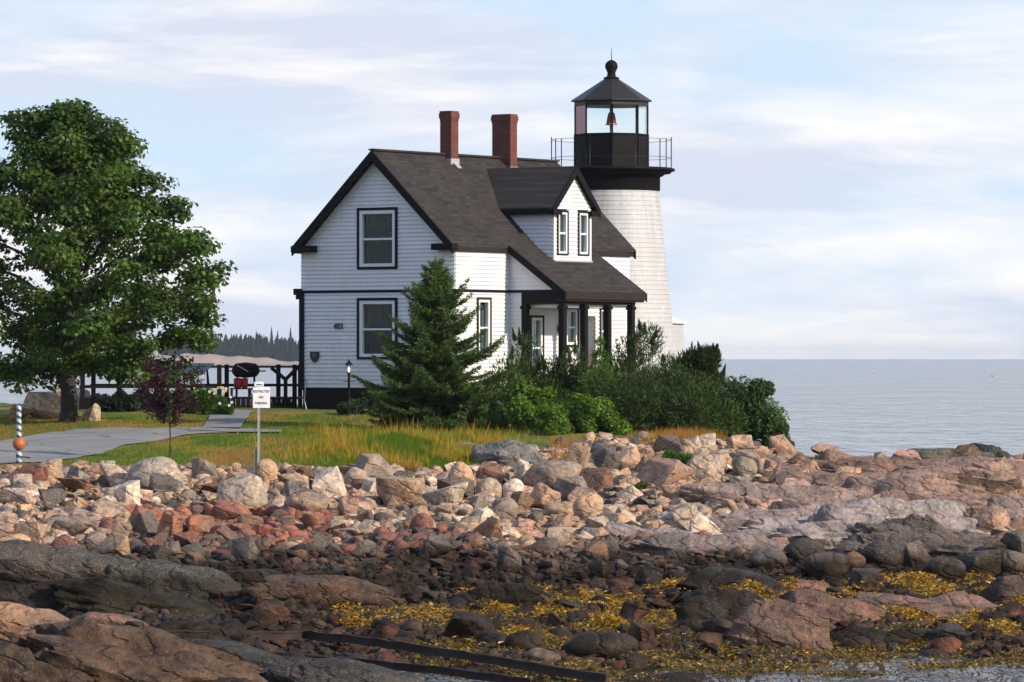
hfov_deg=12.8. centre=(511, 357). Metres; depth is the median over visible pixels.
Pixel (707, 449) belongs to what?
boulder
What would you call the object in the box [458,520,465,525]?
boulder
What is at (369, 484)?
boulder
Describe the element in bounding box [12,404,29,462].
striped pole
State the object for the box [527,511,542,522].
boulder
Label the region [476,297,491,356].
window
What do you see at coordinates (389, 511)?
boulder
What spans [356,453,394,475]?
boulder
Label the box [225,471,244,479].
boulder
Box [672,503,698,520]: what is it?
boulder
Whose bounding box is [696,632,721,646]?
boulder
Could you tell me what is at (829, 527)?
rock ledge
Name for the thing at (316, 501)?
boulder
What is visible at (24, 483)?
boulder
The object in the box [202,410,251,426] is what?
walkway
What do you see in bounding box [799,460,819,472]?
boulder
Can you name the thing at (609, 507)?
boulder
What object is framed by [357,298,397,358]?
window
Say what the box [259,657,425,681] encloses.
rock ledge
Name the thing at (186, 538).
boulder
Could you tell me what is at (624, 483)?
boulder
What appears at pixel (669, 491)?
boulder
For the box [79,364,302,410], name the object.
deck
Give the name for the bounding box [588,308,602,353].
door frame
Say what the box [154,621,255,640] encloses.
rock ledge
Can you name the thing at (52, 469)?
boulder
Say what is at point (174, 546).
boulder
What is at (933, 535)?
rock ledge
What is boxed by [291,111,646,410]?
keepers house
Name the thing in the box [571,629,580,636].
boulder
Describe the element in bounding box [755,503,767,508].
boulder
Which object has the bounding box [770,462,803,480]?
boulder
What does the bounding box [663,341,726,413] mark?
mugo pine
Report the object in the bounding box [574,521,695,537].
rock ledge
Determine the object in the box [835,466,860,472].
boulder
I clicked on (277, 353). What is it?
fir
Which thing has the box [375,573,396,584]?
boulder
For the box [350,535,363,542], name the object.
boulder
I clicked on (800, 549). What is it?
boulder
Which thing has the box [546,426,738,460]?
dry grass
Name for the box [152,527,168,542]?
boulder
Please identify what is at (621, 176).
lighthouse
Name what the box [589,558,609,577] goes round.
boulder
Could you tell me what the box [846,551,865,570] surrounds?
boulder
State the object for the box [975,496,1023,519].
rock ledge
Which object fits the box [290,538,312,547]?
boulder
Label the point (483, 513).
boulder
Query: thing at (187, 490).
loose stones
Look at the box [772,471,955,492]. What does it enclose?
rock ledge
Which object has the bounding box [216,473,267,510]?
boulder
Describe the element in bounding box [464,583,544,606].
rock ledge
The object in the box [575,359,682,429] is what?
shrub
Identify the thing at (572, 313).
window
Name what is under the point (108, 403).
shrub
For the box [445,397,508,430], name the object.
leafy bush
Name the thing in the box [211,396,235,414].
flowering plant
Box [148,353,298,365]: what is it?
shore
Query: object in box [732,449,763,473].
boulder
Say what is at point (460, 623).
boulder
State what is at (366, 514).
boulder
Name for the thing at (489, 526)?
boulder
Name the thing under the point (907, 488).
rock ledge
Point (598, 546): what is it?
boulder
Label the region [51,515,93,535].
boulder
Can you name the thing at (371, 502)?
boulder
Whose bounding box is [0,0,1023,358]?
sky
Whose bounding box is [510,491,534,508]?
boulder
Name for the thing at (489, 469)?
boulder
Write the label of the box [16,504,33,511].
boulder
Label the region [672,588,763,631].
rock ledge
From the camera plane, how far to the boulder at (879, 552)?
89.26 m
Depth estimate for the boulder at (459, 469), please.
104.16 m
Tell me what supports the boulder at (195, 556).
on the ground at (650, 670)
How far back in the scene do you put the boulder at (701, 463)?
105.81 m
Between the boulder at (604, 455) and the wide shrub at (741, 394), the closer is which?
the boulder at (604, 455)
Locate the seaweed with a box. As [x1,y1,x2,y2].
[325,569,1023,681]
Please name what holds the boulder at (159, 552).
on the ground at (650, 670)
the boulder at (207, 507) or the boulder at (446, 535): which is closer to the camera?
the boulder at (446, 535)
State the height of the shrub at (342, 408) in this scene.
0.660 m
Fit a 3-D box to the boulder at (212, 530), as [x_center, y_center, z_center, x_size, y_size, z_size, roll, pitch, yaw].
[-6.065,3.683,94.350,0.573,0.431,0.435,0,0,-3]
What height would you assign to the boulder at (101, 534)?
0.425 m
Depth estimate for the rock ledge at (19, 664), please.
65.72 m
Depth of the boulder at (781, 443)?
121.97 m
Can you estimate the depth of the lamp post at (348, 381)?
136.47 m
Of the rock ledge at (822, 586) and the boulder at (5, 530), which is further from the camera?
the boulder at (5, 530)
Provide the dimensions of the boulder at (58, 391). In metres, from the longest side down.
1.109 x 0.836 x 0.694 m
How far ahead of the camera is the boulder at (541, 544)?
90.95 m
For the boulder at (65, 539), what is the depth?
90.69 m
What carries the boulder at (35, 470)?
on the ground at (650, 670)
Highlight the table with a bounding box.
[230,388,250,397]
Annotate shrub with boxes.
[88,388,170,411]
[336,397,377,414]
[479,327,580,406]
[525,340,593,403]
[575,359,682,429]
[594,318,697,420]
[652,358,751,434]
[702,374,790,441]
[739,378,790,445]
[763,432,794,448]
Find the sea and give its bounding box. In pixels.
[0,359,1023,681]
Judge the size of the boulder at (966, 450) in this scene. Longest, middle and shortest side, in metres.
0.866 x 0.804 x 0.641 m
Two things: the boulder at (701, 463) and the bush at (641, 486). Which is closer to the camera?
the bush at (641, 486)
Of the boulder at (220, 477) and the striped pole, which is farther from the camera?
the striped pole
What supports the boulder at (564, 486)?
on the ground at (650, 670)
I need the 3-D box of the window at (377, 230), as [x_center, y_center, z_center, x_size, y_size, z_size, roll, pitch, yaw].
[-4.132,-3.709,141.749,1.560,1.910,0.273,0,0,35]
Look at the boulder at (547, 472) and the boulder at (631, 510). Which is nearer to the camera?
the boulder at (631, 510)
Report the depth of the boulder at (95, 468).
107.37 m
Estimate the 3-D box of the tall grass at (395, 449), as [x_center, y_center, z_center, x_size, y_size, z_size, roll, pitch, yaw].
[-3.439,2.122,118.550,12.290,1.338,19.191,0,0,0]
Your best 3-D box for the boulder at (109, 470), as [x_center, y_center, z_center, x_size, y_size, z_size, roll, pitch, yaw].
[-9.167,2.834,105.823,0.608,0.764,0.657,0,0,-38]
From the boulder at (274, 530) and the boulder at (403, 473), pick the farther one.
the boulder at (403, 473)
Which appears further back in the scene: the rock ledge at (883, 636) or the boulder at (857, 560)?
the boulder at (857, 560)
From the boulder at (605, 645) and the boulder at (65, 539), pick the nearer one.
the boulder at (605, 645)
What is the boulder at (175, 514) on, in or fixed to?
on the ground at (650, 670)
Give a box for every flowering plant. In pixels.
[162,389,193,412]
[186,386,230,414]
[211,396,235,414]
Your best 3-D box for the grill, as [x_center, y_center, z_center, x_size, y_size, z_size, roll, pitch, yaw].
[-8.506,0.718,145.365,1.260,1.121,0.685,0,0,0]
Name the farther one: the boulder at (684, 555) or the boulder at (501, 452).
the boulder at (501, 452)
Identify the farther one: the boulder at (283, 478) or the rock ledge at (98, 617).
the boulder at (283, 478)
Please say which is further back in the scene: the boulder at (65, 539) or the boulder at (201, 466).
the boulder at (201, 466)
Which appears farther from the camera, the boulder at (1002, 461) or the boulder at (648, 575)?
the boulder at (1002, 461)
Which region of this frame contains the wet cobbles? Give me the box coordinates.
[8,528,1023,668]
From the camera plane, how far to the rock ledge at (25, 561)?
84.61 m
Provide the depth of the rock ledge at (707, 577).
84.71 m
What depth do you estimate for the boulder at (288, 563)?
88.57 m
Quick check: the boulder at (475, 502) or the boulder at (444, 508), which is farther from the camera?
the boulder at (475, 502)
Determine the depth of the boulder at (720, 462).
107.75 m
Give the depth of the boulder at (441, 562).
88.96 m
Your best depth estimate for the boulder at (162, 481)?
103.82 m
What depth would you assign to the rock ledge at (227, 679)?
66.80 m
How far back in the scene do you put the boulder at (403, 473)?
105.26 m
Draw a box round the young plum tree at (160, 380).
[132,354,206,457]
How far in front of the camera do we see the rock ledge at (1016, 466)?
115.08 m
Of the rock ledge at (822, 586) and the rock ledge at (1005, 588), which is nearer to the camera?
the rock ledge at (1005, 588)
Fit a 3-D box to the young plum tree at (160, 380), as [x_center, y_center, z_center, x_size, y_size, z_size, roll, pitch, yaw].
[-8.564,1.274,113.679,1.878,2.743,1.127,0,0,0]
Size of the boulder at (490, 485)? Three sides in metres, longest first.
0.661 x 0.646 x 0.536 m
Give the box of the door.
[588,317,594,367]
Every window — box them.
[357,207,397,268]
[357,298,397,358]
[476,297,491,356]
[530,315,543,372]
[556,210,568,254]
[567,308,578,346]
[577,211,589,255]
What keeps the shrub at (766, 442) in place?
on the ground at (650, 670)
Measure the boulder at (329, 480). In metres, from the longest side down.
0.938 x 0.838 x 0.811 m
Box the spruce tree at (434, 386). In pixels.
[349,256,519,431]
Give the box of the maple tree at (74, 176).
[0,97,237,421]
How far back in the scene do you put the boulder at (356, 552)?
92.01 m
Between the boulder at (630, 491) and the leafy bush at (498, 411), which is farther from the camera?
the leafy bush at (498, 411)
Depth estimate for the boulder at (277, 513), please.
98.16 m
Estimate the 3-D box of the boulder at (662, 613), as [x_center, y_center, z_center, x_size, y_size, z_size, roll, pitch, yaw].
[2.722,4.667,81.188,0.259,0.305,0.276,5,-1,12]
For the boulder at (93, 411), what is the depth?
132.57 m
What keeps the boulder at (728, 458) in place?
on the ground at (650, 670)
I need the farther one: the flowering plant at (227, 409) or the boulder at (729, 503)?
the flowering plant at (227, 409)
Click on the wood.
(248, 344)
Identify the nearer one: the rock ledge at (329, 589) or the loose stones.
the rock ledge at (329, 589)
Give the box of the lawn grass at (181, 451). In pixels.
[0,413,500,470]
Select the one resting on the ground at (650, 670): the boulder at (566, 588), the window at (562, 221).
the boulder at (566, 588)
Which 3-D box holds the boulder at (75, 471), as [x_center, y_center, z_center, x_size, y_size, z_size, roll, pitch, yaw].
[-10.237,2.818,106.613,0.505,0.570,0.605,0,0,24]
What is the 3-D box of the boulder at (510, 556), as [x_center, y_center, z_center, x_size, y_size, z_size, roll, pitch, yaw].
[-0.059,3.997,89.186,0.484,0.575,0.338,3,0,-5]
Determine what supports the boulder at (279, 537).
on the ground at (650, 670)
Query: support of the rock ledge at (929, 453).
on the ground at (650, 670)
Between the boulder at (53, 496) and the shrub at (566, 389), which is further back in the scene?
the shrub at (566, 389)
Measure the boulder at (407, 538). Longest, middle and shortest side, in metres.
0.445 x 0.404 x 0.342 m
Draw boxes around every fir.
[228,334,233,356]
[238,334,244,355]
[253,331,259,357]
[260,336,267,357]
[268,326,275,358]
[274,330,281,360]
[286,327,294,361]
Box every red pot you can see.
[233,378,241,387]
[241,378,247,387]
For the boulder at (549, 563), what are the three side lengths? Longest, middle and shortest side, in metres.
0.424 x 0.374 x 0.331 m
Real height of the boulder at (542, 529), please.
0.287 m
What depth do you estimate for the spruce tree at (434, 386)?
128.19 m
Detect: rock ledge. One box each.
[0,539,129,583]
[0,577,115,608]
[0,602,69,642]
[0,640,93,681]
[10,620,267,681]
[48,577,225,617]
[71,612,148,626]
[100,559,241,602]
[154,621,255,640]
[184,638,304,668]
[191,677,251,681]
[222,568,285,585]
[246,574,406,611]
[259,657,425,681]
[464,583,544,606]
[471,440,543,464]
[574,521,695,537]
[628,531,784,557]
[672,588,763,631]
[675,566,781,591]
[677,481,859,511]
[686,508,813,531]
[727,598,832,651]
[732,497,985,551]
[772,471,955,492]
[787,588,885,630]
[788,456,934,472]
[789,580,829,591]
[810,448,855,459]
[811,476,990,513]
[830,628,970,646]
[835,513,1008,562]
[844,591,997,620]
[893,456,1023,475]
[895,467,1023,497]
[908,448,995,458]
[971,443,1013,458]
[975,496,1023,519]
[979,575,1023,604]
[1013,454,1023,459]
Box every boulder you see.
[0,488,31,503]
[0,523,11,537]
[5,518,16,522]
[6,462,45,482]
[6,523,14,530]
[9,404,33,419]
[9,473,32,485]
[11,478,37,489]
[15,521,45,540]
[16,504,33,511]
[22,391,60,418]
[35,481,45,488]
[40,458,63,483]
[40,488,67,510]
[42,511,61,520]
[50,534,75,546]
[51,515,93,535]
[55,384,60,395]
[56,477,89,491]
[66,465,89,478]
[71,507,96,522]
[76,388,89,407]
[82,403,100,420]
[86,530,105,541]
[86,540,99,545]
[89,462,101,474]
[91,492,105,500]
[92,497,130,519]
[94,532,129,556]
[100,463,127,486]
[112,522,132,535]
[114,480,140,505]
[125,504,137,511]
[127,456,182,487]
[130,504,159,521]
[130,511,158,535]
[140,490,152,493]
[148,473,174,492]
[150,544,173,559]
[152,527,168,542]
[155,513,187,535]
[162,510,179,518]
[165,541,180,555]
[173,531,199,546]
[184,552,201,561]
[185,514,213,534]
[191,458,216,478]
[201,483,220,492]
[203,502,213,515]
[209,525,230,533]
[210,472,225,482]
[211,500,241,520]
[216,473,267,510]
[216,529,242,540]
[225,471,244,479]
[231,535,258,558]
[252,603,289,623]
[257,458,277,481]
[268,510,288,518]
[270,528,287,535]
[273,535,286,540]
[277,473,308,487]
[281,479,306,495]
[283,491,330,509]
[283,559,294,569]
[286,549,308,561]
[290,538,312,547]
[298,488,319,493]
[299,512,324,527]
[311,572,327,574]
[312,466,346,495]
[312,531,332,548]
[322,628,345,641]
[329,509,339,516]
[336,496,358,514]
[344,467,368,483]
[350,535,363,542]
[351,521,360,527]
[351,548,362,556]
[355,509,373,521]
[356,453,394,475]
[358,519,379,536]
[361,477,376,491]
[362,497,376,508]
[373,526,389,535]
[374,619,399,635]
[375,509,395,516]
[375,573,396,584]
[376,474,425,505]
[393,470,412,477]
[393,522,403,528]
[397,554,404,559]
[403,535,417,541]
[405,506,429,519]
[409,512,433,528]
[420,482,467,508]
[423,534,454,557]
[428,558,446,567]
[435,503,452,515]
[435,530,449,538]
[437,477,475,497]
[437,523,447,531]
[437,598,447,603]
[442,611,495,638]
[448,461,475,485]
[451,540,462,551]
[458,507,472,515]
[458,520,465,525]
[465,533,483,546]
[469,496,489,510]
[472,516,502,539]
[474,508,499,522]
[475,477,501,496]
[476,462,504,479]
[492,497,518,520]
[492,619,501,630]
[496,546,521,569]
[502,478,523,497]
[504,630,542,651]
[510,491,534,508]
[512,518,532,535]
[516,458,529,479]
[522,618,542,631]
[523,648,560,663]
[524,460,583,488]
[524,485,533,493]
[525,537,558,552]
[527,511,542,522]
[530,482,560,509]
[530,594,548,605]
[537,527,546,533]
[539,559,559,568]
[544,501,573,515]
[547,527,573,545]
[552,513,576,526]
[553,476,587,500]
[557,585,571,594]
[561,631,637,660]
[566,442,589,467]
[567,486,596,502]
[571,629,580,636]
[572,492,603,518]
[579,467,612,491]
[585,516,608,526]
[586,537,609,560]
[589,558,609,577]
[589,604,600,613]
[590,441,621,468]
[597,512,617,521]
[598,534,618,550]
[603,587,620,597]
[604,504,615,510]
[611,468,622,482]
[616,624,626,632]
[618,478,636,490]
[618,485,642,502]
[618,601,649,618]
[619,446,640,469]
[626,507,635,513]
[628,621,653,641]
[634,566,663,587]
[636,458,693,490]
[637,451,663,470]
[653,435,684,456]
[657,610,671,620]
[660,484,682,499]
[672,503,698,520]
[672,550,690,560]
[673,498,686,504]
[679,439,696,452]
[684,435,701,447]
[686,450,720,482]
[689,512,720,534]
[693,445,717,454]
[694,556,711,565]
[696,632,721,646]
[699,433,715,444]
[699,475,714,482]
[702,512,711,517]
[706,618,732,632]
[709,450,731,465]
[710,454,726,473]
[720,498,737,509]
[725,435,754,449]
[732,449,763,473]
[732,456,757,476]
[749,547,787,569]
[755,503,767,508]
[768,501,798,509]
[769,434,796,454]
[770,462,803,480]
[770,533,789,544]
[779,593,790,599]
[781,478,810,485]
[784,538,824,560]
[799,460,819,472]
[803,551,850,579]
[811,442,838,453]
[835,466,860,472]
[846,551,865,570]
[847,568,891,587]
[859,540,900,566]
[867,494,880,497]
[874,452,888,457]
[891,449,921,460]
[903,540,931,569]
[909,594,925,598]
[921,556,965,582]
[937,623,968,639]
[951,444,980,456]
[955,502,965,516]
[956,549,1000,576]
[969,511,977,517]
[972,461,1002,470]
[978,505,1009,530]
[991,457,1008,468]
[998,550,1023,575]
[1000,529,1023,551]
[1005,615,1014,622]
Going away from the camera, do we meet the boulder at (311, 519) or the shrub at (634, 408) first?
the boulder at (311, 519)
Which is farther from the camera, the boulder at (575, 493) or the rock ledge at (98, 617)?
the boulder at (575, 493)
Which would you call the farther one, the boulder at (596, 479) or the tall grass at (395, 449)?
the tall grass at (395, 449)
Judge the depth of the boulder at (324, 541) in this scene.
92.38 m
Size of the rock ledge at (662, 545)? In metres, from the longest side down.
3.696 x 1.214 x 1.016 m
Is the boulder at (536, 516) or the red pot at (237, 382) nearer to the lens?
the boulder at (536, 516)
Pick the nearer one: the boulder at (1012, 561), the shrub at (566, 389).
the boulder at (1012, 561)
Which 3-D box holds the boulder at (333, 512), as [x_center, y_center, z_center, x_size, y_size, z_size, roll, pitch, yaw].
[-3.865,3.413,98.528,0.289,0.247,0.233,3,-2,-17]
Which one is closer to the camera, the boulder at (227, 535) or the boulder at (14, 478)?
the boulder at (227, 535)
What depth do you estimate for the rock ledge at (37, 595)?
81.29 m
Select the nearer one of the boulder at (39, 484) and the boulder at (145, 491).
the boulder at (145, 491)
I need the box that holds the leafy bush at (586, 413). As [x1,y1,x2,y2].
[533,392,632,434]
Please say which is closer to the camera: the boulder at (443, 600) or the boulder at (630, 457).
the boulder at (443, 600)
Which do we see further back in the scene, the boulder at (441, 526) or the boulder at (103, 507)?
the boulder at (103, 507)
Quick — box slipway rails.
[164,630,608,681]
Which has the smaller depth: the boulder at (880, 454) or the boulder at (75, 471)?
the boulder at (75, 471)
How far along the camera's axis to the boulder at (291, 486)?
101.39 m
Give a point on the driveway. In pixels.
(71, 443)
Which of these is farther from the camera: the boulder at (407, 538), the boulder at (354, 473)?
the boulder at (354, 473)
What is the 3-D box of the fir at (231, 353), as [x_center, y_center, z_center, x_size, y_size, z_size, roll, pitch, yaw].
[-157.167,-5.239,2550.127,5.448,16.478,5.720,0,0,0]
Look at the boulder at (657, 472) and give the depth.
104.58 m
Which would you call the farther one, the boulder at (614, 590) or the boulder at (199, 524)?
the boulder at (199, 524)
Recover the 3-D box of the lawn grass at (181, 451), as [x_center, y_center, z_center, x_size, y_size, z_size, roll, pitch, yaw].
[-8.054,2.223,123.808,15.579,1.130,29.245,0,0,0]
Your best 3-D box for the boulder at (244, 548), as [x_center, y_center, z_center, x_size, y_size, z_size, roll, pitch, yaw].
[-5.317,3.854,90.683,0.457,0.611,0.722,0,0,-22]
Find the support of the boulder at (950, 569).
on the ground at (650, 670)
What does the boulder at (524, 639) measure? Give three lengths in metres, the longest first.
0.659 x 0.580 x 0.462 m
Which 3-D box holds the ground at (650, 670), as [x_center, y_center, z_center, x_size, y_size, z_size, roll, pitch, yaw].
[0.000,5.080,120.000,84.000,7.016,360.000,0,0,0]
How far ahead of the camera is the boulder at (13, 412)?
134.06 m
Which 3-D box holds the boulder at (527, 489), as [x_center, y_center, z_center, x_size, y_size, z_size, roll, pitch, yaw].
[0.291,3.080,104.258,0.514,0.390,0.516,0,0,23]
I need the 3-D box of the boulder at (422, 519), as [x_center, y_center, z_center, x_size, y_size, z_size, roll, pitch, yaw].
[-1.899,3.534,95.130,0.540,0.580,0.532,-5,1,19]
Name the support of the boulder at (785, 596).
on the ground at (650, 670)
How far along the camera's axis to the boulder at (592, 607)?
81.69 m
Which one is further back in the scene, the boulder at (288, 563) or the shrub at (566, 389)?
the shrub at (566, 389)
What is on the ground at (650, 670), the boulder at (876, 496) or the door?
the boulder at (876, 496)
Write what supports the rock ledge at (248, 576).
on the ground at (650, 670)
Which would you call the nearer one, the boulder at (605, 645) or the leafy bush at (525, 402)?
the boulder at (605, 645)
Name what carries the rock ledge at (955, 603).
on the ground at (650, 670)
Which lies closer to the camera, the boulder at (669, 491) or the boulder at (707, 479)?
the boulder at (669, 491)
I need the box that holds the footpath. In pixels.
[190,427,280,431]
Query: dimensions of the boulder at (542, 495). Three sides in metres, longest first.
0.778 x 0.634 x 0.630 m
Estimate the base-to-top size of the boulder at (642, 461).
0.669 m
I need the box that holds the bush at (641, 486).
[634,482,651,489]
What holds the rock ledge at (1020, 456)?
on the ground at (650, 670)
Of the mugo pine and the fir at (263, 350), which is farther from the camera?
the fir at (263, 350)
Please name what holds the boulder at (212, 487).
on the ground at (650, 670)
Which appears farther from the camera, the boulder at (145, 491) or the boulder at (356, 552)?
the boulder at (145, 491)
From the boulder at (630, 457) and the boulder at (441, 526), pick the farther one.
the boulder at (630, 457)
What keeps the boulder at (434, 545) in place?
on the ground at (650, 670)
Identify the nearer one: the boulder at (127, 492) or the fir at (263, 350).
the boulder at (127, 492)
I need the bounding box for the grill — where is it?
[226,362,265,396]
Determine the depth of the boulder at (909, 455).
116.80 m
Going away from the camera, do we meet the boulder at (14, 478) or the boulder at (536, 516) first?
the boulder at (536, 516)
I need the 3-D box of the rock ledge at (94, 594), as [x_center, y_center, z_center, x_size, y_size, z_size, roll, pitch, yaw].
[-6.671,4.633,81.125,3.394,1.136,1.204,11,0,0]
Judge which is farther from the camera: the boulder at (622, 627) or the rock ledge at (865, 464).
the rock ledge at (865, 464)
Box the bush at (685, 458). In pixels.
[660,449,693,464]
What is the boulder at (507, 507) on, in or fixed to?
on the ground at (650, 670)
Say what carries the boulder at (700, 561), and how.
on the ground at (650, 670)
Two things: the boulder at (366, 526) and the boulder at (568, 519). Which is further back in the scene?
the boulder at (568, 519)
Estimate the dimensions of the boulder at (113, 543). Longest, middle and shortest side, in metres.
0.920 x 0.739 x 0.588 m
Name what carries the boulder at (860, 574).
on the ground at (650, 670)
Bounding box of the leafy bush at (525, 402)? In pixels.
[475,375,568,430]
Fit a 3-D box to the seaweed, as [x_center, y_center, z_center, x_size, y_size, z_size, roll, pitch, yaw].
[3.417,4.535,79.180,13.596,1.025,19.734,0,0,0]
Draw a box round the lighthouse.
[551,48,677,384]
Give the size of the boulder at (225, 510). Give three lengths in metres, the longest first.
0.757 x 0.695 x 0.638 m
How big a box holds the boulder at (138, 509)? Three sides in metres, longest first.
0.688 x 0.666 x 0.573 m
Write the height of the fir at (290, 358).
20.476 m
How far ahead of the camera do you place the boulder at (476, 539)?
92.44 m
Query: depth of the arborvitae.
130.55 m
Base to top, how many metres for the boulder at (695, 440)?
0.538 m
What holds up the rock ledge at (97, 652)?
on the ground at (650, 670)
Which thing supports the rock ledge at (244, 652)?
on the ground at (650, 670)
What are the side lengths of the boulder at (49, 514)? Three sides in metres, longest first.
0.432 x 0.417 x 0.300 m
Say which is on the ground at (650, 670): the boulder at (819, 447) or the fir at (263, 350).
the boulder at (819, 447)
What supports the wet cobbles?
on the ground at (650, 670)
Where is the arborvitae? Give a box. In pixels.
[575,336,619,395]
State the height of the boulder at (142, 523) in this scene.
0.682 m
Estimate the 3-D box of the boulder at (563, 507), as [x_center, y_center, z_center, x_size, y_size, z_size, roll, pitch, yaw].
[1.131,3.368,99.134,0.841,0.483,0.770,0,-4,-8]
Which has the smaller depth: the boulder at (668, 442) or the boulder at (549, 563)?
the boulder at (549, 563)
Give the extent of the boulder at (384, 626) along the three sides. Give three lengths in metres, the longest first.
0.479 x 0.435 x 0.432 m
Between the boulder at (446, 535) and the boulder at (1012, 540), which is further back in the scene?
the boulder at (446, 535)
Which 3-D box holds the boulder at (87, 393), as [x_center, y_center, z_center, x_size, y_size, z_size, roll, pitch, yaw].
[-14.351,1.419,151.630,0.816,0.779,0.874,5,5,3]
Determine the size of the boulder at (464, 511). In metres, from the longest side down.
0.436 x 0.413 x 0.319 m
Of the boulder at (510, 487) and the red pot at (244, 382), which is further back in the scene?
the red pot at (244, 382)
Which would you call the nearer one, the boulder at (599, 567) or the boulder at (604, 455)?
the boulder at (599, 567)
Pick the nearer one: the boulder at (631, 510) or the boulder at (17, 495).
the boulder at (631, 510)
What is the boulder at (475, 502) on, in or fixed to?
on the ground at (650, 670)
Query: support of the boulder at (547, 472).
on the ground at (650, 670)
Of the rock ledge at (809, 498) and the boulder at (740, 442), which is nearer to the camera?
the rock ledge at (809, 498)
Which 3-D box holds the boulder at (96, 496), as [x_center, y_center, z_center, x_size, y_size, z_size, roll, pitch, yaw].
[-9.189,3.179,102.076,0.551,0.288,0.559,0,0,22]
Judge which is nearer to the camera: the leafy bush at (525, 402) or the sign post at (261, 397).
the sign post at (261, 397)
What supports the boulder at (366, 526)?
on the ground at (650, 670)
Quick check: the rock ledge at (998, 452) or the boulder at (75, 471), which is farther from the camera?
the rock ledge at (998, 452)
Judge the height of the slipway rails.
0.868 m
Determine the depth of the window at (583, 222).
144.51 m
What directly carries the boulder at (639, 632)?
on the ground at (650, 670)
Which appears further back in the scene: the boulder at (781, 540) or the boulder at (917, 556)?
the boulder at (781, 540)
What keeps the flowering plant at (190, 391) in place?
on the ground at (650, 670)
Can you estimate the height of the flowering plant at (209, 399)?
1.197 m
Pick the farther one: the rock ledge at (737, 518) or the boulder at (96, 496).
the boulder at (96, 496)
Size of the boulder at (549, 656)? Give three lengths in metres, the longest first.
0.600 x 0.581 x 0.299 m
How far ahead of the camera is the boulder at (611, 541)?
91.53 m
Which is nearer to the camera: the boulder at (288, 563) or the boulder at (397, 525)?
the boulder at (288, 563)
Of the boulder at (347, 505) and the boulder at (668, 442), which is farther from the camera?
the boulder at (668, 442)
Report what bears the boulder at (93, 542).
on the ground at (650, 670)
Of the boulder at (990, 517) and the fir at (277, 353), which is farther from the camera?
the fir at (277, 353)
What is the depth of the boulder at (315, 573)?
85.12 m
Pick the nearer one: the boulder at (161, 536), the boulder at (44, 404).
the boulder at (161, 536)
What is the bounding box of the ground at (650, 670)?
[0,404,1023,681]
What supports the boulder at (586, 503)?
on the ground at (650, 670)
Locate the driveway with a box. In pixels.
[0,427,225,462]
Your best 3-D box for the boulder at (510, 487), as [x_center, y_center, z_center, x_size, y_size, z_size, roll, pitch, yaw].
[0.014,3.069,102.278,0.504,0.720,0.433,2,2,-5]
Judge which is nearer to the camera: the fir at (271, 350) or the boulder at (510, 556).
the boulder at (510, 556)
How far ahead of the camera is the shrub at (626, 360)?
134.75 m
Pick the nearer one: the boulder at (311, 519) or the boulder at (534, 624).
the boulder at (534, 624)
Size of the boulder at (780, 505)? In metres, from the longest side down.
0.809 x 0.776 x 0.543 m
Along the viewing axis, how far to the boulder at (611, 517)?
96.53 m
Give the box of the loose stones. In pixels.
[0,431,1023,557]
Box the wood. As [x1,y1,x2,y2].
[160,333,298,361]
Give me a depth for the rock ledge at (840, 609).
79.51 m
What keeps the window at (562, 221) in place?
in the keepers house
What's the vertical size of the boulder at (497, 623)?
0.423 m
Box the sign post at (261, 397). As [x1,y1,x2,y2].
[253,382,269,474]
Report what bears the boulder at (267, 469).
on the ground at (650, 670)
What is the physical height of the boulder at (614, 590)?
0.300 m
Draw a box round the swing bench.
[161,363,213,389]
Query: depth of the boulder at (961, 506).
99.52 m
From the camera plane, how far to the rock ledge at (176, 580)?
83.25 m
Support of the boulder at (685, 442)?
on the ground at (650, 670)
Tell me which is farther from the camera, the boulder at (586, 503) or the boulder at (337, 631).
the boulder at (586, 503)
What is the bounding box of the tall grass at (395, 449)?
[171,415,582,470]
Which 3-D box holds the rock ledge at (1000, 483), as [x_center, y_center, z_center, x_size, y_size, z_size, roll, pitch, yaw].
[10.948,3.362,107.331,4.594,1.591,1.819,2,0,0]
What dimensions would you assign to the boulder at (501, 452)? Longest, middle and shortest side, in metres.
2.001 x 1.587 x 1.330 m
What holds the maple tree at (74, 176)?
on the ground at (650, 670)
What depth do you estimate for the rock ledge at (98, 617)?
76.16 m
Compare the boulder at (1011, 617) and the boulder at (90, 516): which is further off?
the boulder at (90, 516)
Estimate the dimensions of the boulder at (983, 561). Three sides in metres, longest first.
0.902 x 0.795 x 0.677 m
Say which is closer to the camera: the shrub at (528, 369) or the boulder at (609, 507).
the boulder at (609, 507)
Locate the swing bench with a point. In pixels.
(206, 365)
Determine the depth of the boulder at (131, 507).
99.73 m
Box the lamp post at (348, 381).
[342,359,355,414]
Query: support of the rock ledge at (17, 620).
on the ground at (650, 670)
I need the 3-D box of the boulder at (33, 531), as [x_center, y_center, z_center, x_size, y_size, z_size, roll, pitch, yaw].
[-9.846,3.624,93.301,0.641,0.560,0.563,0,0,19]
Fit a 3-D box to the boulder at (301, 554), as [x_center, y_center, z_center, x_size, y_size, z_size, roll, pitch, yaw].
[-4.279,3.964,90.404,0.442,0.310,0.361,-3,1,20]
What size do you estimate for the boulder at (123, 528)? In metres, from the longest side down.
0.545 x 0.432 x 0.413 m
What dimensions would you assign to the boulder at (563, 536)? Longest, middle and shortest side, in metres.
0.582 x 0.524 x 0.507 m
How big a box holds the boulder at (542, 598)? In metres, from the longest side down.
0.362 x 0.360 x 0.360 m

